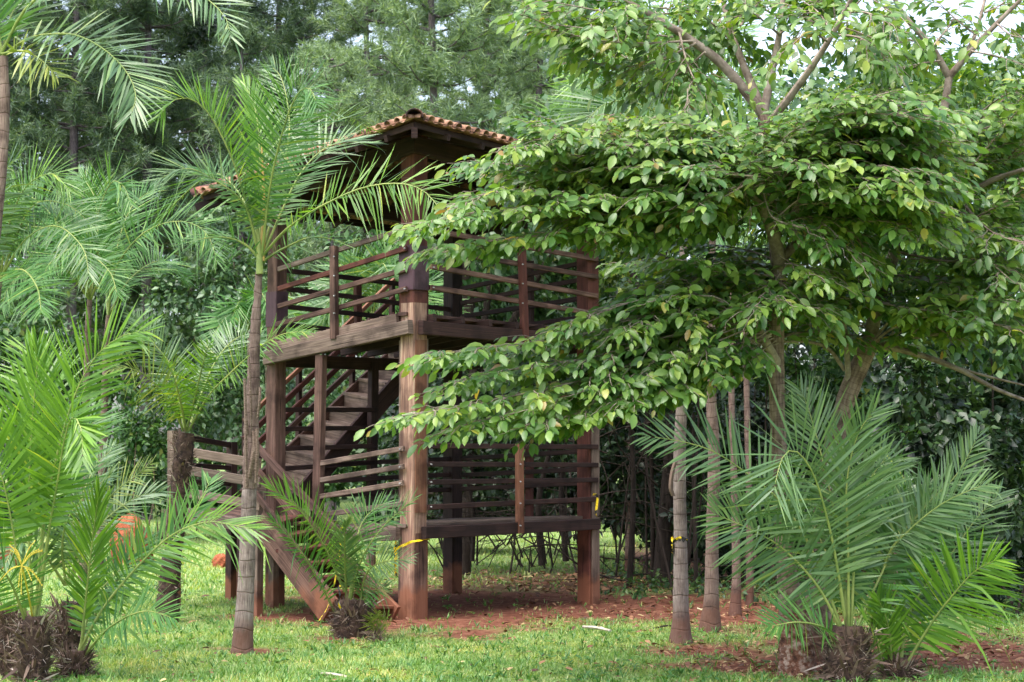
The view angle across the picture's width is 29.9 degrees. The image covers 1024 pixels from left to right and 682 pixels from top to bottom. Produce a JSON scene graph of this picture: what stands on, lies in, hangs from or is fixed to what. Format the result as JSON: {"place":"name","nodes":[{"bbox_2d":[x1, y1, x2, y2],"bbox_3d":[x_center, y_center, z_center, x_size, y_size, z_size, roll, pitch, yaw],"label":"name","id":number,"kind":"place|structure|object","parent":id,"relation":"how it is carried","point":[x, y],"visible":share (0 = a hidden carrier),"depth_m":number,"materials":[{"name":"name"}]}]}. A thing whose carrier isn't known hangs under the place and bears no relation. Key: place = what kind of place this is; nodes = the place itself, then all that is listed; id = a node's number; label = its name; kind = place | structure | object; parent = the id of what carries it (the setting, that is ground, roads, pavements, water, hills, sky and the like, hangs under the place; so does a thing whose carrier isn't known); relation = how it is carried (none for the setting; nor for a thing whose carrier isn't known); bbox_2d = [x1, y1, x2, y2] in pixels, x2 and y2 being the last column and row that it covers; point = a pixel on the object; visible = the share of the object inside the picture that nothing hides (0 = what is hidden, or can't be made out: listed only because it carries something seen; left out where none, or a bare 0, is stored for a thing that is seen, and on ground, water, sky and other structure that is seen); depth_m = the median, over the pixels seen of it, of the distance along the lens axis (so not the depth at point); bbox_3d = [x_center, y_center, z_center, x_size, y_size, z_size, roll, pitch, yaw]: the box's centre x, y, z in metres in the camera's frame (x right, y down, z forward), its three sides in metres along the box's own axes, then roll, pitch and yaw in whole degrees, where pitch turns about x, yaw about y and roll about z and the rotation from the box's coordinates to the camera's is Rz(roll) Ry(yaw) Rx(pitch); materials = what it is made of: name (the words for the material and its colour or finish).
{"place":"outdoors","nodes":[
{"label":"outdoors","id":0,"kind":"place"},
{"bbox_2d":[0,520,1023,681],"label":"grass","id":1,"kind":"structure","parent":0,"point":[400,675],"depth_m":18.94,"materials":[{"name":"green plant"}]},
{"bbox_2d":[0,151,147,579],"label":"palm tree","id":2,"kind":"object","parent":1,"relation":"on","point":[121,192],"visible":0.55,"depth_m":23.16,"materials":[{"name":"green plant"}]},
{"bbox_2d":[38,176,233,568],"bbox_3d":[-4.782,0.315,24.130,2.125,5.128,2.927,1,-3,-22],"label":"palm tree","id":3,"kind":"object","parent":1,"relation":"on","point":[143,249],"visible":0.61,"depth_m":24.20,"materials":[{"name":"green plant"}]},
{"bbox_2d":[0,455,1023,681],"bbox_3d":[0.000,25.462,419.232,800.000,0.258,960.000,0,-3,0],"label":"ground","id":4,"kind":"structure","parent":0,"point":[461,621],"depth_m":23.08,"materials":[{"name":"green plant"}]},
{"bbox_2d":[0,546,16,568],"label":"earth mound","id":5,"kind":"object","parent":4,"relation":"on","point":[9,556],"visible":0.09,"depth_m":32.50,"materials":[{"name":"orange soil"}]},
{"bbox_2d":[0,0,82,364],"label":"pine tree","id":6,"kind":"object","parent":4,"relation":"on","point":[25,94],"visible":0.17,"depth_m":51.96,"materials":[{"name":"green plant"}]},
{"bbox_2d":[0,134,115,331],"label":"palm tree","id":7,"kind":"object","parent":4,"relation":"on","point":[8,245],"visible":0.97,"depth_m":21.08,"materials":[{"name":"green plant"}]},
{"bbox_2d":[0,282,144,524],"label":"shrub","id":8,"kind":"object","parent":4,"relation":"on","point":[5,331],"visible":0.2,"depth_m":43.54,"materials":[{"name":"green plant"}]},
{"bbox_2d":[1,0,153,353],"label":"pine tree","id":9,"kind":"object","parent":4,"relation":"on","point":[60,105],"visible":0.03,"depth_m":58.11,"materials":[{"name":"green plant"}]},
{"bbox_2d":[0,293,164,681],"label":"palm tree","id":10,"kind":"object","parent":4,"relation":"on","point":[26,640],"visible":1,"depth_m":16.19,"materials":[{"name":"green plant"}]},
{"bbox_2d":[0,284,172,536],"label":"shrub","id":11,"kind":"object","parent":4,"relation":"on","point":[100,307],"visible":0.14,"depth_m":45.33,"materials":[{"name":"green plant"}]},
{"bbox_2d":[0,436,175,656],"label":"palm tree","id":12,"kind":"object","parent":4,"relation":"on","point":[69,635],"visible":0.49,"depth_m":18.07,"materials":[{"name":"green plant"}]},
{"bbox_2d":[0,0,195,519],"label":"pine tree","id":13,"kind":"object","parent":4,"relation":"on","point":[75,110],"visible":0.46,"depth_m":52.74,"materials":[{"name":"green plant"}]},
{"bbox_2d":[7,0,220,471],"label":"pine tree","id":14,"kind":"object","parent":4,"relation":"on","point":[134,298],"visible":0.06,"depth_m":62.33,"materials":[{"name":"green plant"}]},
{"bbox_2d":[41,5,200,490],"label":"pine tree","id":15,"kind":"object","parent":4,"relation":"on","point":[139,54],"visible":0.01,"depth_m":73.61,"materials":[{"name":"green plant"}]},
{"bbox_2d":[0,0,251,237],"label":"palm tree","id":16,"kind":"object","parent":4,"relation":"on","point":[22,20],"visible":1,"depth_m":17.36,"materials":[{"name":"green plant"}]},
{"bbox_2d":[108,513,154,564],"bbox_3d":[-6.711,3.475,33.647,0.825,0.918,0.832,0,-3,0],"label":"earth mound","id":17,"kind":"object","parent":4,"relation":"on","point":[121,532],"visible":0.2,"depth_m":33.47,"materials":[{"name":"orange soil"}]},
{"bbox_2d":[106,383,177,527],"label":"shrub","id":18,"kind":"object","parent":4,"relation":"on","point":[145,436],"visible":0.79,"depth_m":40.67,"materials":[{"name":"green plant"}]},
{"bbox_2d":[23,0,268,519],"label":"pine tree","id":19,"kind":"object","parent":4,"relation":"on","point":[146,11],"visible":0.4,"depth_m":54.86,"materials":[{"name":"green plant"}]},
{"bbox_2d":[49,470,274,677],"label":"palm tree","id":20,"kind":"object","parent":4,"relation":"on","point":[80,658],"visible":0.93,"depth_m":16.60,"materials":[{"name":"green plant"}]},
{"bbox_2d":[74,432,265,537],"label":"shrub","id":21,"kind":"object","parent":4,"relation":"on","point":[158,476],"visible":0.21,"depth_m":42.79,"materials":[{"name":"green plant"}]},
{"bbox_2d":[143,0,232,381],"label":"tree","id":22,"kind":"object","parent":4,"relation":"on","point":[200,32],"visible":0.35,"depth_m":57.23,"materials":[{"name":"green plant"}]},
{"bbox_2d":[139,205,265,534],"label":"shrub","id":23,"kind":"object","parent":4,"relation":"on","point":[175,303],"visible":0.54,"depth_m":43.78,"materials":[{"name":"green plant"}]},
{"bbox_2d":[87,0,317,501],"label":"pine tree","id":24,"kind":"object","parent":4,"relation":"on","point":[185,129],"visible":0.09,"depth_m":60.11,"materials":[{"name":"green plant"}]},
{"bbox_2d":[95,306,317,623],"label":"palm tree","id":25,"kind":"object","parent":4,"relation":"on","point":[182,463],"visible":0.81,"depth_m":21.99,"materials":[{"name":"green plant"}]},
{"bbox_2d":[116,0,297,460],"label":"pine tree","id":26,"kind":"object","parent":4,"relation":"on","point":[267,5],"visible":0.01,"depth_m":71.96,"materials":[{"name":"green plant"}]},
{"bbox_2d":[139,322,295,471],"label":"shrub","id":27,"kind":"object","parent":4,"relation":"on","point":[223,425],"visible":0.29,"depth_m":42.00,"materials":[{"name":"green plant"}]},
{"bbox_2d":[212,553,224,567],"bbox_3d":[-4.957,3.747,32.640,0.387,0.261,0.384,0,-3,0],"label":"earth mound","id":28,"kind":"object","parent":4,"relation":"on","point":[219,559],"visible":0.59,"depth_m":32.53,"materials":[{"name":"orange soil"}]},
{"bbox_2d":[166,12,317,497],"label":"pine tree","id":29,"kind":"object","parent":4,"relation":"on","point":[252,38],"visible":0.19,"depth_m":50.09,"materials":[{"name":"green plant"}]},
{"bbox_2d":[137,0,359,500],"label":"pine tree","id":30,"kind":"object","parent":4,"relation":"on","point":[297,26],"visible":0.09,"depth_m":61.80,"materials":[{"name":"green plant"}]},
{"bbox_2d":[194,271,302,376],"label":"palm tree","id":31,"kind":"object","parent":4,"relation":"on","point":[232,312],"visible":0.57,"depth_m":29.56,"materials":[{"name":"green plant"}]},
{"bbox_2d":[237,234,313,544],"bbox_3d":[-4.580,0.973,39.559,2.116,6.479,2.122,0,-3,0],"label":"shrub","id":32,"kind":"object","parent":4,"relation":"on","point":[298,252],"visible":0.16,"depth_m":39.82,"materials":[{"name":"green plant"}]},
{"bbox_2d":[139,46,464,654],"bbox_3d":[-2.152,0.007,18.835,3.079,6.256,3.266,1,-3,-11],"label":"palm tree","id":33,"kind":"object","parent":4,"relation":"on","point":[277,183],"visible":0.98,"depth_m":18.57,"materials":[{"name":"green plant"}]},
{"bbox_2d":[223,34,386,519],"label":"pine tree","id":34,"kind":"object","parent":4,"relation":"on","point":[321,56],"visible":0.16,"depth_m":48.27,"materials":[{"name":"green plant"}]},
{"bbox_2d":[244,0,379,401],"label":"pine tree","id":35,"kind":"object","parent":4,"relation":"on","point":[305,3],"visible":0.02,"depth_m":70.43,"materials":[{"name":"green plant"}]},
{"bbox_2d":[260,280,379,559],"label":"palm tree","id":36,"kind":"object","parent":4,"relation":"on","point":[327,325],"visible":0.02,"depth_m":30.94,"materials":[{"name":"green plant"}]},
{"bbox_2d":[321,672,345,677],"bbox_3d":[-1.544,2.897,16.617,0.028,0.036,0.393,3,-4,-44],"label":"stick","id":37,"kind":"object","parent":4,"relation":"on","point":[334,674],"visible":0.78,"depth_m":16.60,"materials":[{"name":"white wood"}]},
{"bbox_2d":[261,473,421,638],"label":"palm tree","id":38,"kind":"object","parent":4,"relation":"on","point":[347,618],"visible":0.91,"depth_m":20.07,"materials":[{"name":"green plant"}]},
{"bbox_2d":[319,524,341,619],"bbox_3d":[-1.913,2.454,20.466,0.064,1.011,0.683,-1,-3,16],"label":"warning tape","id":39,"kind":"object","parent":38,"relation":"hanging from","point":[333,586],"visible":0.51,"depth_m":20.50,"materials":[{"name":"yellow plastic"}]},
{"bbox_2d":[338,585,340,608],"bbox_3d":[-1.789,2.654,19.852,0.037,0.248,0.067,0,-3,0],"label":"warning tape","id":40,"kind":"object","parent":38,"relation":"attached to","point":[339,586],"visible":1,"depth_m":19.85,"materials":[{"name":"yellow plastic"}]},
{"bbox_2d":[286,369,397,509],"bbox_3d":[-3.445,2.254,37.938,3.310,3.748,2.579,0,-3,0],"label":"shrub","id":41,"kind":"object","parent":4,"relation":"on","point":[330,399],"visible":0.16,"depth_m":37.97,"materials":[{"name":"green plant"}]},
{"bbox_2d":[359,609,393,642],"bbox_3d":[-1.405,2.971,19.787,0.402,0.445,0.566,0,-3,0],"label":"grass tuft","id":42,"kind":"object","parent":4,"relation":"on","point":[378,630],"visible":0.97,"depth_m":19.90,"materials":[{"name":"green plant"}]},
{"bbox_2d":[286,230,471,565],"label":"palm tree","id":43,"kind":"object","parent":4,"relation":"on","point":[371,269],"visible":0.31,"depth_m":29.36,"materials":[{"name":"green plant"}]},
{"bbox_2d":[161,108,600,622],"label":"watchtower","id":44,"kind":"structure","parent":4,"relation":"on","point":[318,449],"depth_m":23.94,"materials":[{"name":"brown wood"}]},
{"bbox_2d":[394,541,397,575],"bbox_3d":[-1.373,2.570,22.612,0.050,0.411,0.033,3,-4,-39],"label":"warning tape","id":45,"kind":"object","parent":44,"relation":"hanging from","point":[395,572],"visible":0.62,"depth_m":22.61,"materials":[{"name":"yellow plastic"}]},
{"bbox_2d":[397,539,429,548],"bbox_3d":[-1.156,2.393,22.537,0.401,0.130,0.223,0,-3,-6],"label":"warning tape","id":46,"kind":"object","parent":44,"relation":"attached to","point":[409,542],"visible":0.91,"depth_m":22.52,"materials":[{"name":"yellow plastic"}]},
{"bbox_2d":[593,493,602,516],"bbox_3d":[1.120,2.132,24.907,0.030,0.310,0.215,-3,-4,42],"label":"warning tape","id":47,"kind":"object","parent":44,"relation":"hanging from","point":[597,499],"visible":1,"depth_m":24.89,"materials":[{"name":"yellow plastic"}]},
{"bbox_2d":[288,0,491,502],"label":"pine tree","id":48,"kind":"object","parent":4,"relation":"on","point":[354,19],"visible":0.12,"depth_m":56.45,"materials":[{"name":"green plant"}]},
{"bbox_2d":[309,0,493,253],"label":"pine tree","id":49,"kind":"object","parent":4,"relation":"on","point":[422,92],"visible":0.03,"depth_m":66.11,"materials":[{"name":"green plant"}]},
{"bbox_2d":[296,0,536,518],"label":"pine tree","id":50,"kind":"object","parent":4,"relation":"on","point":[418,68],"visible":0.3,"depth_m":50.08,"materials":[{"name":"green plant"}]},
{"bbox_2d":[288,228,569,519],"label":"tree","id":51,"kind":"object","parent":4,"relation":"on","point":[358,354],"visible":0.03,"depth_m":47.40,"materials":[{"name":"green plant"}]},
{"bbox_2d":[345,372,558,548],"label":"tree","id":52,"kind":"object","parent":4,"relation":"on","point":[363,467],"visible":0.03,"depth_m":36.38,"materials":[{"name":"green plant"}]},
{"bbox_2d":[428,435,509,560],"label":"sapling","id":53,"kind":"object","parent":4,"relation":"on","point":[488,493],"visible":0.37,"depth_m":27.86,"materials":[{"name":"green plant"}]},
{"bbox_2d":[378,0,582,441],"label":"pine tree","id":54,"kind":"object","parent":4,"relation":"on","point":[483,84],"visible":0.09,"depth_m":53.74,"materials":[{"name":"green plant"}]},
{"bbox_2d":[378,363,602,573],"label":"tree","id":55,"kind":"object","parent":4,"relation":"on","point":[388,439],"visible":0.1,"depth_m":31.12,"materials":[{"name":"green plant"}]},
{"bbox_2d":[0,108,1019,499],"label":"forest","id":56,"kind":"object","parent":4,"relation":"on","point":[292,368],"depth_m":74.75,"materials":[{"name":"green plant"}]},
{"bbox_2d":[440,4,589,467],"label":"pine tree","id":57,"kind":"object","parent":4,"relation":"on","point":[466,9],"depth_m":74.62,"materials":[{"name":"green plant"}]},
{"bbox_2d":[428,230,625,565],"bbox_3d":[-0.050,0.871,33.308,3.863,5.988,1.971,2,-4,-34],"label":"shrub","id":58,"kind":"object","parent":4,"relation":"on","point":[540,314],"visible":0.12,"depth_m":33.10,"materials":[{"name":"green plant"}]},
{"bbox_2d":[32,562,1023,681],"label":"leaf litter","id":59,"kind":"object","parent":4,"relation":"on","point":[707,660],"visible":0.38,"depth_m":20.97,"materials":[{"name":"brown plant"}]},
{"bbox_2d":[479,0,609,377],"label":"pine tree","id":60,"kind":"object","parent":4,"relation":"on","point":[521,77],"visible":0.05,"depth_m":58.41,"materials":[{"name":"green plant"}]},
{"bbox_2d":[510,431,599,565],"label":"sapling","id":61,"kind":"object","parent":4,"relation":"on","point":[538,508],"visible":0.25,"depth_m":28.38,"materials":[{"name":"brown plant"}]},
{"bbox_2d":[292,62,834,574],"bbox_3d":[1.554,-0.527,32.547,11.161,8.905,9.236,0,-3,0],"label":"broadleaf tree","id":62,"kind":"object","parent":4,"relation":"on","point":[472,308],"visible":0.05,"depth_m":30.87,"materials":[{"name":"green plant"}]},
{"bbox_2d":[524,425,615,561],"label":"sapling","id":63,"kind":"object","parent":4,"relation":"on","point":[553,458],"visible":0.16,"depth_m":28.89,"materials":[{"name":"brown plant"}]},
{"bbox_2d":[535,8,636,313],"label":"pine tree","id":64,"kind":"object","parent":4,"relation":"on","point":[565,82],"depth_m":66.40,"materials":[{"name":"green plant"}]},
{"bbox_2d":[582,625,611,631],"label":"fallen branch","id":65,"kind":"object","parent":4,"relation":"on","point":[597,627],"visible":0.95,"depth_m":20.84,"materials":[{"name":"white wood"}]},
{"bbox_2d":[345,311,863,586],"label":"bare undergrowth","id":66,"kind":"object","parent":4,"relation":"on","point":[514,537],"visible":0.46,"depth_m":28.01,"materials":[{"name":"plant"}]},
{"bbox_2d":[525,357,699,572],"bbox_3d":[1.695,1.820,31.215,2.689,3.874,2.398,3,-4,-42],"label":"shrub","id":67,"kind":"object","parent":4,"relation":"on","point":[609,469],"visible":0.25,"depth_m":30.67,"materials":[{"name":"green plant"}]},
{"bbox_2d":[512,49,744,571],"bbox_3d":[1.865,-0.738,31.045,3.873,9.101,2.397,0,-3,0],"label":"palm tree","id":68,"kind":"object","parent":4,"relation":"on","point":[545,109],"visible":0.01,"depth_m":31.16,"materials":[{"name":"green plant"}]},
{"bbox_2d":[619,409,643,587],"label":"sapling","id":69,"kind":"object","parent":4,"relation":"on","point":[632,515],"visible":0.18,"depth_m":27.89,"materials":[{"name":"brown plant"}]},
{"bbox_2d":[599,245,672,579],"bbox_3d":[1.809,0.562,29.658,1.564,6.195,1.581,0,-3,0],"label":"shrub","id":70,"kind":"object","parent":4,"relation":"on","point":[607,279],"visible":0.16,"depth_m":29.47,"materials":[{"name":"green plant"}]},
{"bbox_2d":[608,266,697,556],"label":"tree","id":71,"kind":"object","parent":4,"relation":"on","point":[616,552],"depth_m":34.60,"materials":[{"name":"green plant"}]},
{"bbox_2d":[502,375,809,554],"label":"tree","id":72,"kind":"object","parent":4,"relation":"on","point":[754,415],"visible":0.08,"depth_m":34.70,"materials":[{"name":"green plant"}]},
{"bbox_2d":[539,0,788,643],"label":"palm tree","id":73,"kind":"object","parent":4,"relation":"on","point":[680,625],"visible":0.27,"depth_m":19.81,"materials":[{"name":"green plant"}]},
{"bbox_2d":[671,536,688,553],"bbox_3d":[1.739,2.115,19.813,0.191,0.199,0.154,0,-3,0],"label":"warning tape","id":74,"kind":"object","parent":73,"relation":"attached to","point":[674,540],"visible":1,"depth_m":19.77,"materials":[{"name":"yellow plastic"}]},
{"bbox_2d":[647,401,695,583],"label":"sapling","id":75,"kind":"object","parent":4,"relation":"on","point":[652,537],"visible":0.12,"depth_m":28.48,"materials":[{"name":"plant"}]},
{"bbox_2d":[354,0,992,676],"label":"broadleaf tree","id":76,"kind":"object","parent":4,"relation":"on","point":[826,180],"visible":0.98,"depth_m":16.22,"materials":[{"name":"green plant"}]},
{"bbox_2d":[665,402,727,592],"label":"sapling","id":77,"kind":"object","parent":4,"relation":"on","point":[703,431],"visible":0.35,"depth_m":26.89,"materials":[{"name":"plant"}]},
{"bbox_2d":[622,95,792,632],"bbox_3d":[2.259,0.095,21.545,2.266,6.388,1.033,0,-3,0],"label":"palm tree","id":78,"kind":"object","parent":4,"relation":"on","point":[710,617],"visible":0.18,"depth_m":21.07,"materials":[{"name":"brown plant"}]},
{"bbox_2d":[528,262,901,493],"bbox_3d":[4.191,1.129,39.767,8.866,6.190,3.521,0,-3,0],"label":"tree","id":79,"kind":"object","parent":4,"relation":"on","point":[797,352],"visible":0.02,"depth_m":39.38,"materials":[{"name":"green plant"}]},
{"bbox_2d":[629,222,805,593],"bbox_3d":[2.966,0.928,27.106,2.789,5.184,2.685,0,-3,0],"label":"shrub","id":80,"kind":"object","parent":4,"relation":"on","point":[689,548],"visible":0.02,"depth_m":26.45,"materials":[{"name":"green plant"}]},
{"bbox_2d":[626,389,809,584],"bbox_3d":[3.108,2.148,29.261,2.797,3.255,2.438,3,-4,-40],"label":"shrub","id":81,"kind":"object","parent":4,"relation":"on","point":[725,549],"visible":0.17,"depth_m":29.04,"materials":[{"name":"green plant"}]},
{"bbox_2d":[439,0,1023,585],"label":"broadleaf tree","id":82,"kind":"object","parent":4,"relation":"on","point":[667,498],"visible":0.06,"depth_m":27.96,"materials":[{"name":"green plant"}]},
{"bbox_2d":[728,200,761,615],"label":"palm tree","id":83,"kind":"object","parent":4,"relation":"on","point":[735,608],"visible":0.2,"depth_m":23.26,"materials":[{"name":"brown plant"}]},
{"bbox_2d":[691,229,805,605],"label":"palm tree","id":84,"kind":"object","parent":4,"relation":"on","point":[749,599],"visible":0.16,"depth_m":24.94,"materials":[{"name":"brown plant"}]},
{"bbox_2d":[630,370,980,681],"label":"palm tree","id":85,"kind":"object","parent":4,"relation":"on","point":[846,650],"visible":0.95,"depth_m":16.28,"materials":[{"name":"green plant"}]},
{"bbox_2d":[600,554,1023,618],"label":"plants","id":86,"kind":"object","parent":4,"relation":"on","point":[641,587],"visible":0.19,"depth_m":26.31,"materials":[{"name":"green plant"}]},
{"bbox_2d":[750,232,934,510],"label":"tree","id":87,"kind":"object","parent":4,"relation":"on","point":[830,368],"visible":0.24,"depth_m":25.88,"materials":[{"name":"green plant"}]},
{"bbox_2d":[727,342,1023,561],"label":"tree","id":88,"kind":"object","parent":4,"relation":"on","point":[987,396],"visible":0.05,"depth_m":30.72,"materials":[{"name":"green plant"}]},
{"bbox_2d":[753,0,1023,663],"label":"broadleaf tree","id":89,"kind":"object","parent":4,"relation":"on","point":[965,301],"visible":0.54,"depth_m":17.86,"materials":[{"name":"green plant"}]},
{"bbox_2d":[757,40,1023,457],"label":"tree","id":90,"kind":"object","parent":4,"relation":"on","point":[998,72],"visible":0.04,"depth_m":30.05,"materials":[{"name":"green plant"}]},
{"bbox_2d":[779,15,1023,263],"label":"broadleaf tree","id":91,"kind":"object","parent":4,"relation":"on","point":[986,69],"visible":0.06,"depth_m":25.31,"materials":[{"name":"green plant"}]},
{"bbox_2d":[803,441,1005,612],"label":"palm tree","id":92,"kind":"object","parent":4,"relation":"on","point":[914,485],"visible":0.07,"depth_m":23.45,"materials":[{"name":"green plant"}]},
{"bbox_2d":[802,208,1021,562],"bbox_3d":[7.080,0.268,33.195,5.593,7.518,3.195,0,-3,0],"label":"tree","id":93,"kind":"object","parent":4,"relation":"on","point":[899,367],"visible":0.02,"depth_m":32.65,"materials":[{"name":"green plant"}]},
{"bbox_2d":[834,473,1023,611],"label":"shrub","id":94,"kind":"object","parent":4,"relation":"on","point":[1019,558],"visible":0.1,"depth_m":24.36,"materials":[{"name":"green plant"}]},
{"bbox_2d":[856,419,1023,681],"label":"palm tree","id":95,"kind":"object","parent":4,"relation":"on","point":[943,582],"visible":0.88,"depth_m":16.58,"materials":[{"name":"green plant"}]},
{"bbox_2d":[871,358,1023,615],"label":"shrub","id":96,"kind":"object","parent":4,"relation":"on","point":[934,437],"visible":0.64,"depth_m":22.52,"materials":[{"name":"green plant"}]},
{"bbox_2d":[878,172,1023,615],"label":"tree","id":97,"kind":"object","parent":4,"relation":"on","point":[1010,362],"visible":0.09,"depth_m":23.35,"materials":[{"name":"green plant"}]},
{"bbox_2d":[1,0,1023,449],"label":"sky","id":98,"kind":"structure","parent":0,"point":[1009,22],"materials":[{"name":"white"}]},
{"bbox_2d":[703,85,1019,531],"bbox_3d":[5.862,-0.347,32.347,7.419,8.310,2.661,0,-3,0],"label":"tree","id":99,"kind":"object","parent":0,"point":[888,328],"visible":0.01,"depth_m":32.34,"materials":[{"name":"green plant"}]}
]}

